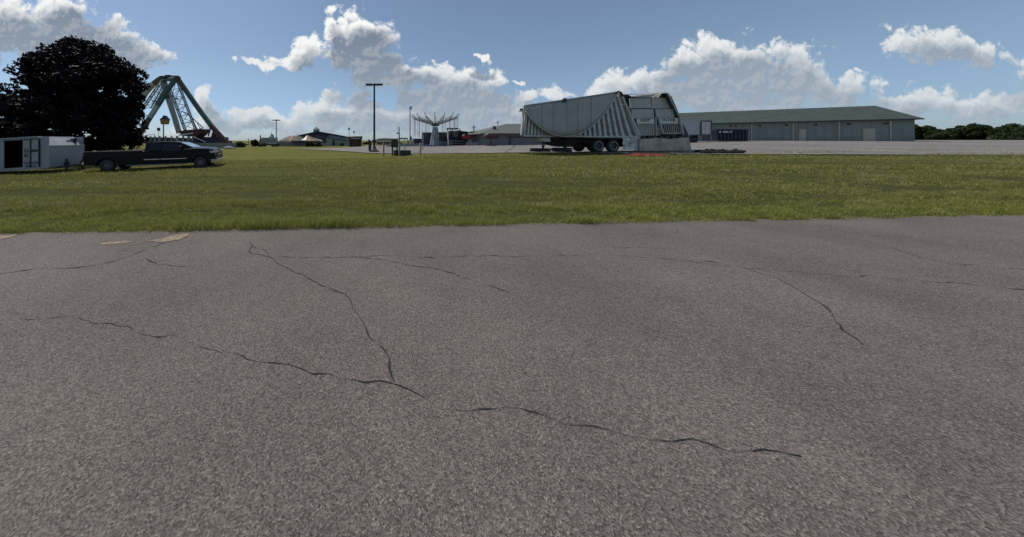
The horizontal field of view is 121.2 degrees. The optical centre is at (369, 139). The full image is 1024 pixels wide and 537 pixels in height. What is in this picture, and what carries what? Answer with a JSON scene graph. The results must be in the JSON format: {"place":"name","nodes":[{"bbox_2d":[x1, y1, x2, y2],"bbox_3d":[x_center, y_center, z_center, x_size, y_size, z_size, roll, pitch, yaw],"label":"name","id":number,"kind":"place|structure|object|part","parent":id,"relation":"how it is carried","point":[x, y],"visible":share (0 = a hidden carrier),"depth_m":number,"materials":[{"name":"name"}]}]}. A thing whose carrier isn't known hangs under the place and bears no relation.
{"place":"outdoors","nodes":[
{"label":"outdoors","id":0,"kind":"place"},
{"bbox_2d":[291,140,306,142],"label":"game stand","id":1,"kind":"object","parent":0,"point":[298,141],"visible":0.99,"depth_m":81.00,"materials":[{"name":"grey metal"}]},
{"bbox_2d":[0,215,1023,536],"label":"road","id":2,"kind":"structure","parent":0,"point":[906,419],"depth_m":1.68,"materials":[{"name":"grey asphalt"}]},
{"bbox_2d":[0,234,15,239],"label":"sand patch","id":3,"kind":"object","parent":2,"relation":"on","point":[5,236],"visible":1,"depth_m":4.19,"materials":[{"name":"beige sand"}]},
{"bbox_2d":[100,241,131,243],"bbox_3d":[-3.703,1.492,3.950,0.436,0.001,0.105,0,0,-9],"label":"sand patch","id":4,"kind":"object","parent":2,"relation":"on","point":[116,242],"visible":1,"depth_m":3.95,"materials":[{"name":"beige sand"}]},
{"bbox_2d":[150,233,189,241],"bbox_3d":[-2.996,1.490,4.121,0.295,0.001,0.520,0,0,37],"label":"road marking","id":5,"kind":"object","parent":2,"relation":"on","point":[175,237],"visible":1,"depth_m":4.10,"materials":[{"name":"beige paint"}]},
{"bbox_2d":[5,241,1019,455],"bbox_3d":[1.612,1.492,2.665,12.259,0.001,2.776,0,0,0],"label":"road crack","id":6,"kind":"object","parent":2,"relation":"on","point":[389,365],"visible":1,"depth_m":2.07,"materials":[{"name":"black asphalt"}]},
{"bbox_2d":[0,140,1023,234],"bbox_3d":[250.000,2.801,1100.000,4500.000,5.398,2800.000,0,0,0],"label":"ground","id":7,"kind":"structure","parent":0,"point":[264,154],"depth_m":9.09,"materials":[{"name":"green plant"}]},
{"bbox_2d":[0,136,84,171],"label":"cargo trailer","id":8,"kind":"object","parent":7,"relation":"on","point":[30,153],"visible":0.98,"depth_m":15.26,"materials":[{"name":"metal"}]},
{"bbox_3d":[-18.713,0.733,14.798,0.380,1.496,0.030,0,0,-5],"label":"door","id":9,"kind":"part","parent":8,"relation":"part of","materials":[{"name":"white metal"}]},
{"bbox_3d":[-18.287,0.703,14.830,0.382,1.497,0.030,0,0,-5],"label":"door","id":10,"kind":"part","parent":8,"relation":"part of","materials":[{"name":"white metal"}]},
{"bbox_2d":[0,35,151,151],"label":"maple tree","id":11,"kind":"object","parent":7,"relation":"on","point":[65,79],"visible":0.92,"depth_m":21.34,"materials":[{"name":"green plant"}]},
{"bbox_2d":[81,141,224,171],"bbox_3d":[-12.918,0.933,16.781,6.730,1.683,2.340,-1,0,-16],"label":"pickup truck","id":12,"kind":"object","parent":7,"relation":"on","point":[167,152],"visible":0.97,"depth_m":16.00,"materials":[{"name":"paint"}]},
{"bbox_3d":[-12.684,0.974,15.807,0.756,0.682,0.042,-1,0,-16],"label":"door","id":13,"kind":"part","parent":12,"relation":"part of","materials":[{"name":"paint"}]},
{"bbox_3d":[-12.649,0.398,15.971,0.577,0.424,0.163,-1,0,-16],"label":"window","id":14,"kind":"part","parent":12,"relation":"part of","materials":[{"name":"black glass"}]},
{"bbox_3d":[-11.738,0.401,16.233,1.140,0.452,0.173,-1,0,-16],"label":"window","id":15,"kind":"part","parent":12,"relation":"part of","materials":[{"name":"black glass"}]},
{"bbox_3d":[-11.616,0.954,16.127,1.398,0.682,0.042,-1,0,-16],"label":"door","id":16,"kind":"part","parent":12,"relation":"part of","materials":[{"name":"paint"}]},
{"bbox_2d":[160,115,169,140],"bbox_3d":[-37.885,-1.469,50.180,1.662,6.189,0.540,0,0,0],"label":"pole sign","id":17,"kind":"object","parent":7,"relation":"on","point":[164,119],"visible":0.87,"depth_m":50.00,"materials":[{"name":"gold metal"}]},
{"bbox_2d":[128,75,231,147],"bbox_3d":[-40.761,-5.623,54.026,28.674,15.420,9.042,0,0,0],"label":"pendulum ride","id":18,"kind":"object","parent":7,"relation":"on","point":[200,134],"visible":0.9,"depth_m":53.38,"materials":[{"name":"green metal"}]},
{"bbox_2d":[193,143,235,147],"bbox_3d":[-27.546,0.992,48.031,7.823,1.111,0.139,0,0,0],"label":"fence","id":19,"kind":"object","parent":7,"relation":"on","point":[219,145],"visible":0.73,"depth_m":48.06,"materials":[{"name":"grey metal"}]},
{"bbox_2d":[236,141,245,146],"bbox_3d":[-29.845,1.039,62.178,2.986,1.553,2.268,0,0,28],"label":"shrub","id":20,"kind":"object","parent":7,"relation":"on","point":[239,144],"visible":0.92,"depth_m":61.53,"materials":[{"name":"green plant"}]},
{"bbox_2d":[250,139,261,146],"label":"shrub","id":21,"kind":"object","parent":7,"relation":"on","point":[255,142],"visible":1,"depth_m":71.45,"materials":[{"name":"green plant"}]},
{"bbox_2d":[260,135,279,146],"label":"box truck","id":22,"kind":"object","parent":7,"relation":"on","point":[264,142],"visible":0.86,"depth_m":78.00,"materials":[{"name":"metal"}]},
{"bbox_2d":[272,119,279,142],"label":"parking lot lamp","id":23,"kind":"object","parent":7,"relation":"on","point":[276,120],"visible":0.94,"depth_m":77.88,"materials":[{"name":"grey metal"}]},
{"bbox_2d":[278,141,300,146],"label":"fence","id":24,"kind":"object","parent":7,"relation":"on","point":[285,143],"visible":0.66,"depth_m":84.06,"materials":[{"name":"grey metal"}]},
{"bbox_2d":[279,136,303,140],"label":"canopy tent","id":25,"kind":"object","parent":7,"relation":"on","point":[289,138],"visible":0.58,"depth_m":93.40,"materials":[{"name":"beige fabric"}]},
{"bbox_2d":[301,135,321,146],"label":"canopy tent","id":26,"kind":"object","parent":7,"relation":"on","point":[308,138],"visible":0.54,"depth_m":86.46,"materials":[{"name":"white fabric"}]},
{"bbox_2d":[302,143,328,146],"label":"fence","id":27,"kind":"object","parent":7,"relation":"on","point":[323,144],"visible":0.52,"depth_m":82.06,"materials":[{"name":"grey metal"}]},
{"bbox_2d":[297,127,348,145],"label":"exhibition barn","id":28,"kind":"structure","parent":7,"relation":"on","point":[331,139],"depth_m":112.00,"materials":[{"name":"grey metal"}]},
{"bbox_2d":[348,136,362,146],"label":"food stand","id":29,"kind":"object","parent":7,"relation":"on","point":[355,141],"visible":0.98,"depth_m":74.95,"materials":[{"name":"metal"}]},
{"bbox_2d":[368,139,371,150],"bbox_3d":[-0.058,0.684,34.324,0.582,1.600,0.400,0,0,0],"label":"service pedestal","id":30,"kind":"object","parent":7,"relation":"on","point":[369,144],"visible":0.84,"depth_m":34.17,"materials":[{"name":"grey metal"}]},
{"bbox_2d":[376,138,390,145],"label":"canopy tent","id":31,"kind":"object","parent":7,"relation":"on","point":[380,143],"visible":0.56,"depth_m":70.12,"materials":[{"name":"white fabric"}]},
{"bbox_2d":[391,139,397,155],"bbox_3d":[2.196,0.675,24.035,0.656,1.619,0.490,0,0,0],"label":"meter cabinet","id":32,"kind":"object","parent":7,"relation":"on","point":[394,142],"visible":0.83,"depth_m":23.84,"materials":[{"name":"metal"}]},
{"bbox_3d":[2.196,0.303,23.832,0.476,0.595,0.015,0,0,0],"label":"door","id":33,"kind":"part","parent":32,"relation":"part of","materials":[{"name":"metal"}]},
{"bbox_2d":[393,150,410,155],"bbox_3d":[2.908,1.197,24.340,1.528,0.567,0.910,0,0,0],"label":"transformer box","id":34,"kind":"object","parent":7,"relation":"on","point":[405,152],"visible":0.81,"depth_m":23.91,"materials":[{"name":"metal"}]},
{"bbox_2d":[387,143,426,146],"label":"fence","id":35,"kind":"object","parent":7,"relation":"on","point":[406,144],"visible":0.55,"depth_m":66.06,"materials":[{"name":"grey metal"}]},
{"bbox_2d":[412,139,421,143],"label":"container","id":36,"kind":"object","parent":7,"relation":"on","point":[417,141],"visible":0.54,"depth_m":72.00,"materials":[{"name":"metal"}]},
{"bbox_2d":[422,132,431,144],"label":"container","id":37,"kind":"object","parent":7,"relation":"on","point":[426,137],"visible":0.6,"depth_m":66.00,"materials":[{"name":"metal"}]},
{"bbox_2d":[412,112,459,145],"bbox_3d":[14.979,-2.215,62.000,10.704,7.354,10.704,0,0,0],"label":"swing ride","id":38,"kind":"object","parent":7,"relation":"on","point":[434,137],"visible":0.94,"depth_m":61.13},
{"bbox_2d":[437,137,446,145],"bbox_3d":[15.541,0.357,58.500,1.900,2.100,1.000,0,0,0],"label":"control booth","id":39,"kind":"object","parent":7,"relation":"on","point":[440,140],"visible":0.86,"depth_m":58.00,"materials":[{"name":"grey metal"}]},
{"bbox_2d":[439,132,446,140],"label":"container","id":40,"kind":"object","parent":7,"relation":"on","point":[441,134],"visible":0.45,"depth_m":65.95,"materials":[{"name":"metal"}]},
{"bbox_2d":[446,128,469,145],"bbox_3d":[20.727,-0.648,64.820,5.091,4.496,3.360,0,0,0],"label":"kiddie ride","id":41,"kind":"object","parent":7,"relation":"on","point":[456,140],"visible":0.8,"depth_m":64.00,"materials":[{"name":"grey metal"}]},
{"bbox_2d":[466,142,480,145],"bbox_3d":[26.046,0.855,60.031,9.350,0.892,0.139,0,0,0],"label":"fence","id":42,"kind":"object","parent":7,"relation":"on","point":[473,143],"visible":0.32,"depth_m":60.06,"materials":[{"name":"grey metal"}]},
{"bbox_2d":[468,124,541,144],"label":"hip roof building","id":43,"kind":"structure","parent":7,"relation":"on","point":[503,131],"depth_m":59.20,"materials":[{"name":"grey metal"}]},
{"bbox_2d":[628,153,668,155],"bbox_3d":[18.269,0.935,17.840,2.262,0.165,1.034,0,0,0],"label":"orange tarp","id":44,"kind":"object","parent":7,"relation":"on","point":[641,154],"visible":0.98,"depth_m":17.55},
{"bbox_2d":[309,140,1023,154],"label":"parking lot","id":45,"kind":"structure","parent":7,"relation":"on","point":[996,147],"depth_m":28.57,"materials":[{"name":"grey asphalt"}]},
{"bbox_2d":[366,83,382,149],"bbox_3d":[0.532,-2.519,31.200,1.960,8.059,0.640,0,0,0],"label":"parking lot lamp","id":46,"kind":"object","parent":45,"relation":"on","point":[374,85],"visible":0.93,"depth_m":31.10,"materials":[{"name":"metal"}]},
{"bbox_2d":[409,106,411,146],"bbox_3d":[8.766,-2.766,57.975,0.659,8.837,0.650,0,0,0],"label":"floodlight pole","id":47,"kind":"object","parent":45,"relation":"on","point":[410,137],"visible":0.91,"depth_m":57.94,"materials":[{"name":"grey metal"}]},
{"bbox_2d":[461,134,472,141],"bbox_3d":[22.423,-0.018,62.650,2.607,2.644,1.500,0,0,0],"label":"ride car","id":48,"kind":"object","parent":45,"relation":"on","point":[467,137],"visible":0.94,"depth_m":62.01,"materials":[{"name":"red metal"}]},
{"bbox_2d":[482,133,498,145],"bbox_3d":[23.495,-0.063,52.650,2.844,2.503,1.500,0,0,0],"label":"ride car","id":49,"kind":"object","parent":45,"relation":"on","point":[489,136],"visible":1,"depth_m":52.08,"materials":[{"name":"red metal"}]},
{"bbox_2d":[530,148,550,151],"bbox_3d":[12.819,0.745,20.368,1.214,0.255,0.700,0,0,-6],"label":"timber pad","id":50,"kind":"object","parent":45,"relation":"on","point":[540,149],"visible":1,"depth_m":20.04,"materials":[{"name":"brown wood"}]},
{"bbox_2d":[551,148,571,151],"bbox_3d":[14.704,0.742,20.767,1.144,0.318,0.700,0,0,-6],"label":"timber pad","id":51,"kind":"object","parent":45,"relation":"on","point":[561,149],"visible":0.96,"depth_m":20.44,"materials":[{"name":"brown wood"}]},
{"bbox_2d":[506,91,691,151],"bbox_3d":[19.549,-1.477,21.801,17.299,4.836,2.816,0,0,-6],"label":"funhouse trailer","id":52,"kind":"object","parent":45,"relation":"on","point":[612,121],"visible":1,"depth_m":20.61,"materials":[{"name":"grey metal"}]},
{"bbox_2d":[683,120,711,142],"bbox_3d":[54.600,-1.378,46.014,5.142,3.745,3.111,0,0,28],"label":"box trailer","id":53,"kind":"object","parent":45,"relation":"on","point":[695,129],"visible":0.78,"depth_m":45.13,"materials":[{"name":"metal"}]},
{"bbox_3d":[55.499,-2.010,45.014,0.882,2.081,0.040,0,0,-8],"label":"door","id":54,"kind":"part","parent":53,"relation":"part of","materials":[{"name":"metal"}]},
{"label":"door","id":55,"kind":"part","parent":53,"relation":"part of","materials":[{"name":"metal"}]},
{"bbox_2d":[699,150,743,153],"bbox_3d":[24.461,0.863,18.860,2.791,0.317,0.404,0,0,4],"label":"mat roll","id":56,"kind":"object","parent":45,"relation":"on","point":[715,151],"visible":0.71,"depth_m":18.78,"materials":[{"name":"black rubber"}]},
{"bbox_2d":[701,129,748,140],"bbox_3d":[61.525,-0.824,47.090,5.432,2.024,2.420,0,0,0],"label":"dumpster","id":57,"kind":"object","parent":45,"relation":"on","point":[729,134],"visible":0.98,"depth_m":46.00,"materials":[{"name":"blue metal"}]},
{"bbox_2d":[679,106,924,140],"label":"green roof building","id":58,"kind":"structure","parent":7,"relation":"on","point":[865,123],"depth_m":50.48,"materials":[{"name":"metal"}]},
{"bbox_2d":[799,129,805,140],"bbox_3d":[80.917,-0.650,50.662,0.795,2.700,0.030,0,0,34],"label":"door","id":59,"kind":"structure","parent":58,"relation":"in","point":[802,132],"depth_m":50.67,"materials":[{"name":"white metal"}]},
{"bbox_2d":[845,122,852,125],"bbox_3d":[84.841,-2.837,48.001,0.751,0.600,0.097,0,0,34],"label":"window","id":60,"kind":"structure","parent":58,"relation":"in","point":[846,123],"depth_m":48.00,"materials":[{"name":"black glass"}]},
{"bbox_2d":[863,128,874,140],"bbox_3d":[86.470,-0.650,46.939,1.136,2.700,0.030,0,0,34],"label":"door","id":61,"kind":"structure","parent":58,"relation":"in","point":[868,134],"depth_m":46.90,"materials":[{"name":"white metal"}]},
{"bbox_2d":[915,124,925,139],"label":"tree","id":62,"kind":"object","parent":7,"relation":"on","point":[918,129],"visible":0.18,"depth_m":160.18,"materials":[{"name":"green plant"}]},
{"bbox_2d":[920,125,936,138],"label":"tree","id":63,"kind":"object","parent":7,"relation":"on","point":[927,129],"visible":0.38,"depth_m":162.32,"materials":[{"name":"green plant"}]},
{"bbox_2d":[923,129,954,139],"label":"tree","id":64,"kind":"object","parent":7,"relation":"on","point":[937,134],"visible":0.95,"depth_m":131.82,"materials":[{"name":"green plant"}]},
{"bbox_2d":[945,128,966,139],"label":"tree","id":65,"kind":"object","parent":7,"relation":"on","point":[958,133],"visible":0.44,"depth_m":145.72,"materials":[{"name":"green plant"}]},
{"bbox_2d":[955,125,965,131],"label":"tree","id":66,"kind":"object","parent":7,"relation":"on","point":[959,126],"visible":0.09,"depth_m":171.79,"materials":[{"name":"green plant"}]},
{"bbox_2d":[961,123,989,139],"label":"tree","id":67,"kind":"object","parent":7,"relation":"on","point":[973,131],"visible":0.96,"depth_m":142.18,"materials":[{"name":"green plant"}]},
{"bbox_2d":[984,125,1012,136],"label":"tree","id":68,"kind":"object","parent":7,"relation":"on","point":[1000,129],"visible":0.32,"depth_m":136.24,"materials":[{"name":"green plant"}]},
{"bbox_2d":[986,131,1023,139],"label":"bush","id":69,"kind":"object","parent":7,"relation":"on","point":[1015,135],"visible":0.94,"depth_m":97.20,"materials":[{"name":"green plant"}]},
{"bbox_2d":[1002,123,1021,127],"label":"tree","id":70,"kind":"object","parent":7,"relation":"on","point":[1013,125],"visible":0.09,"depth_m":141.73,"materials":[{"name":"green plant"}]},
{"bbox_2d":[1011,126,1023,133],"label":"tree","id":71,"kind":"object","parent":7,"relation":"on","point":[1020,130],"visible":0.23,"depth_m":131.06,"materials":[{"name":"green plant"}]},
{"bbox_2d":[0,0,1023,140],"label":"sky","id":72,"kind":"structure","parent":0,"point":[305,65],"materials":[{"name":"blue"}]}
]}

